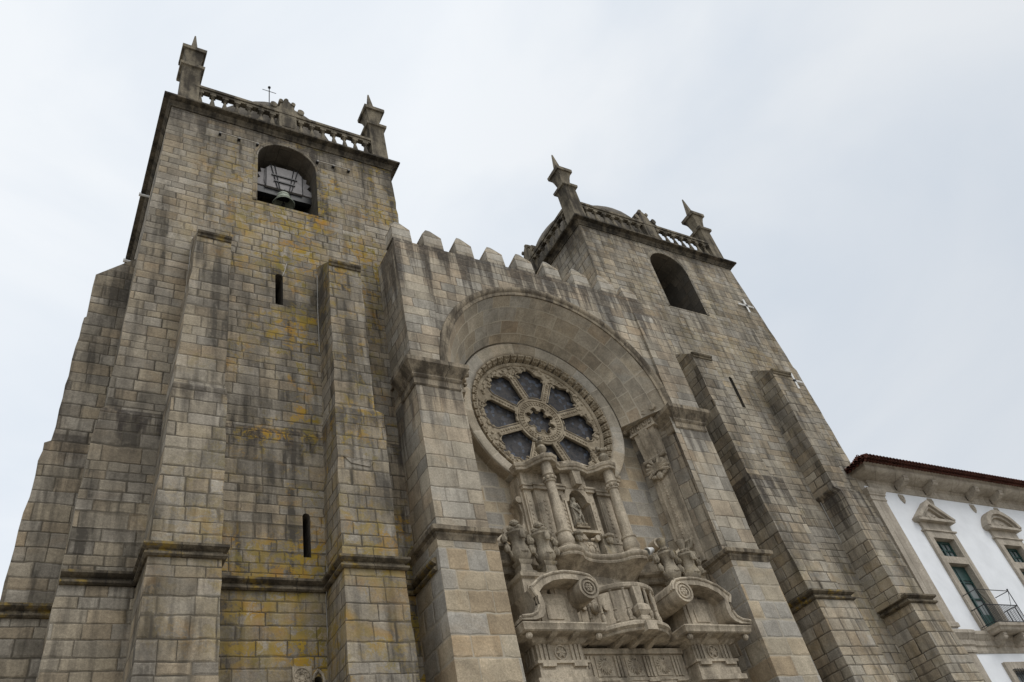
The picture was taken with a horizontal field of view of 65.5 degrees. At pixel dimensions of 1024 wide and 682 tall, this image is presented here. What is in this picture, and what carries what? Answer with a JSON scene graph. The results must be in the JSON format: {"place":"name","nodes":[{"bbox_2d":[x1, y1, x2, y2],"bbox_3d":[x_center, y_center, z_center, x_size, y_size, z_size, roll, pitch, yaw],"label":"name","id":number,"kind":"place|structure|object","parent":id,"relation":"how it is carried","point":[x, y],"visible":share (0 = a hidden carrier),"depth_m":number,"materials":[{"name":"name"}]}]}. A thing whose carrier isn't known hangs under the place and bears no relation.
{"place":"outdoors","nodes":[
{"label":"outdoors","id":0,"kind":"place"},
{"bbox_2d":[0,0,1023,598],"label":"sky","id":1,"kind":"structure","parent":0,"point":[859,164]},
{"bbox_2d":[845,453,1023,681],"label":"palace","id":2,"kind":"structure","parent":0,"point":[957,536],"depth_m":38.50,"materials":[{"name":"white paint"}]},
{"bbox_2d":[912,500,1008,629],"bbox_3d":[21.071,10.573,37.688,3.000,6.620,0.730,12,-47,-28],"label":"window","id":3,"kind":"structure","parent":2,"relation":"in","point":[935,523],"depth_m":37.84,"materials":[{"name":"stone"}]},
{"bbox_2d":[981,510,1023,585],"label":"window","id":4,"kind":"structure","parent":2,"relation":"in","point":[1002,528],"depth_m":41.41,"materials":[{"name":"stone"}]},
{"bbox_2d":[1001,662,1023,681],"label":"window","id":5,"kind":"structure","parent":2,"relation":"in","point":[1009,667],"depth_m":34.11,"materials":[{"name":"stone"}]},
{"label":"ground","id":6,"kind":"structure","parent":0,"visible":0},
{"bbox_2d":[0,36,984,681],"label":"cathedral","id":7,"kind":"structure","parent":6,"relation":"on","point":[236,458],"depth_m":26.94,"materials":[{"name":"grey stone"}]},
{"bbox_2d":[218,131,258,145],"bbox_3d":[-11.472,-8.491,33.471,1.630,0.130,0.150,12,-47,-28],"label":"tube bar","id":8,"kind":"object","parent":7,"relation":"attached to","point":[239,138],"visible":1,"depth_m":33.43,"materials":[{"name":"metal"}]},
{"bbox_2d":[257,164,311,209],"bbox_3d":[-9.801,-6.522,34.098,2.480,2.414,0.940,12,-47,-28],"label":"church bell","id":9,"kind":"object","parent":7,"relation":"hanging from","point":[285,188],"visible":0.84,"depth_m":33.95,"materials":[{"name":"grey metal"}]},
{"bbox_2d":[317,275,319,352],"bbox_3d":[-7.032,-1.040,28.907,0.095,3.900,0.024,12,-47,-28],"label":"cable","id":10,"kind":"object","parent":7,"relation":"attached to","point":[317,309],"visible":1,"depth_m":29.09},
{"bbox_2d":[326,568,327,636],"bbox_3d":[-4.064,10.486,18.591,0.165,13.201,0.155,12,-47,-28],"label":"cable","id":11,"kind":"object","parent":7,"relation":"attached to","point":[326,611],"visible":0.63,"depth_m":21.38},
{"bbox_2d":[316,160,349,172],"bbox_3d":[-7.944,-7.760,35.376,1.525,0.130,0.150,12,-47,-28],"label":"tube bar","id":12,"kind":"object","parent":7,"relation":"attached to","point":[332,165],"visible":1,"depth_m":35.32,"materials":[{"name":"metal"}]},
{"bbox_2d":[500,520,536,576],"bbox_3d":[0.221,6.433,24.683,1.057,1.971,0.760,-11,-40,-4],"label":"stone urn","id":13,"kind":"object","parent":7,"relation":"on","point":[516,535],"visible":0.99,"depth_m":24.50,"materials":[{"name":"stone"}]},
{"bbox_2d":[532,436,545,453],"bbox_3d":[0.976,3.773,28.202,0.478,0.847,0.400,12,-47,-28],"label":"stone vase","id":14,"kind":"object","parent":7,"relation":"on","point":[540,446],"visible":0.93,"depth_m":28.12,"materials":[{"name":"stone"}]},
{"bbox_2d":[525,522,559,572],"bbox_3d":[1.000,6.594,25.103,1.057,1.971,0.760,-11,-40,-4],"label":"stone urn","id":15,"kind":"object","parent":7,"relation":"on","point":[545,554],"visible":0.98,"depth_m":24.98,"materials":[{"name":"stone"}]},
{"bbox_2d":[464,344,624,482],"bbox_3d":[1.164,3.059,31.122,7.320,7.320,0.600,12,-47,-28],"label":"rose window","id":16,"kind":"structure","parent":7,"relation":"in","point":[516,394],"depth_m":31.60,"materials":[{"name":"stone"}]},
{"bbox_2d":[570,497,590,529],"bbox_3d":[2.261,6.002,27.726,0.560,1.295,0.424,12,-47,-28],"label":"saint statue","id":17,"kind":"object","parent":7,"relation":"on","point":[578,520],"visible":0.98,"depth_m":27.52,"materials":[{"name":"stone"}]},
{"bbox_2d":[594,446,608,461],"bbox_3d":[3.388,4.267,29.510,0.521,0.862,0.400,12,-47,-28],"label":"stone vase","id":18,"kind":"object","parent":7,"relation":"on","point":[602,454],"visible":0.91,"depth_m":29.44,"materials":[{"name":"stone"}]},
{"bbox_2d":[644,547,654,561],"bbox_3d":[4.849,7.428,27.837,0.344,0.397,0.579,-34,-44,21],"label":"floodlight","id":19,"kind":"object","parent":7,"relation":"attached to","point":[650,550],"visible":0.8,"depth_m":27.72,"materials":[{"name":"white paint"}]},
{"bbox_2d":[653,537,684,585],"bbox_3d":[5.374,7.697,27.254,1.057,2.128,0.760,-11,-40,-4],"label":"stone urn","id":20,"kind":"object","parent":7,"relation":"on","point":[664,557],"visible":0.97,"depth_m":27.11,"materials":[{"name":"stone"}]},
{"bbox_2d":[674,539,703,577],"bbox_3d":[6.153,7.859,27.674,1.057,2.128,0.760,-11,-40,-4],"label":"stone urn","id":21,"kind":"object","parent":7,"relation":"on","point":[688,557],"visible":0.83,"depth_m":27.61,"materials":[{"name":"stone"}]},
{"bbox_2d":[738,299,753,312],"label":"cross light","id":22,"kind":"object","parent":7,"relation":"attached to","point":[745,305],"visible":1,"depth_m":45.16,"materials":[{"name":"white paint"}]},
{"bbox_2d":[791,373,802,388],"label":"cross light","id":23,"kind":"object","parent":7,"relation":"attached to","point":[796,381],"visible":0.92,"depth_m":42.03,"materials":[{"name":"white paint"}]},
{"bbox_2d":[820,502,841,542],"bbox_3d":[14.043,7.865,35.250,0.158,7.501,0.040,8,-45,-25],"label":"cable","id":24,"kind":"object","parent":7,"relation":"attached to","point":[831,523],"visible":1,"depth_m":35.13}
]}

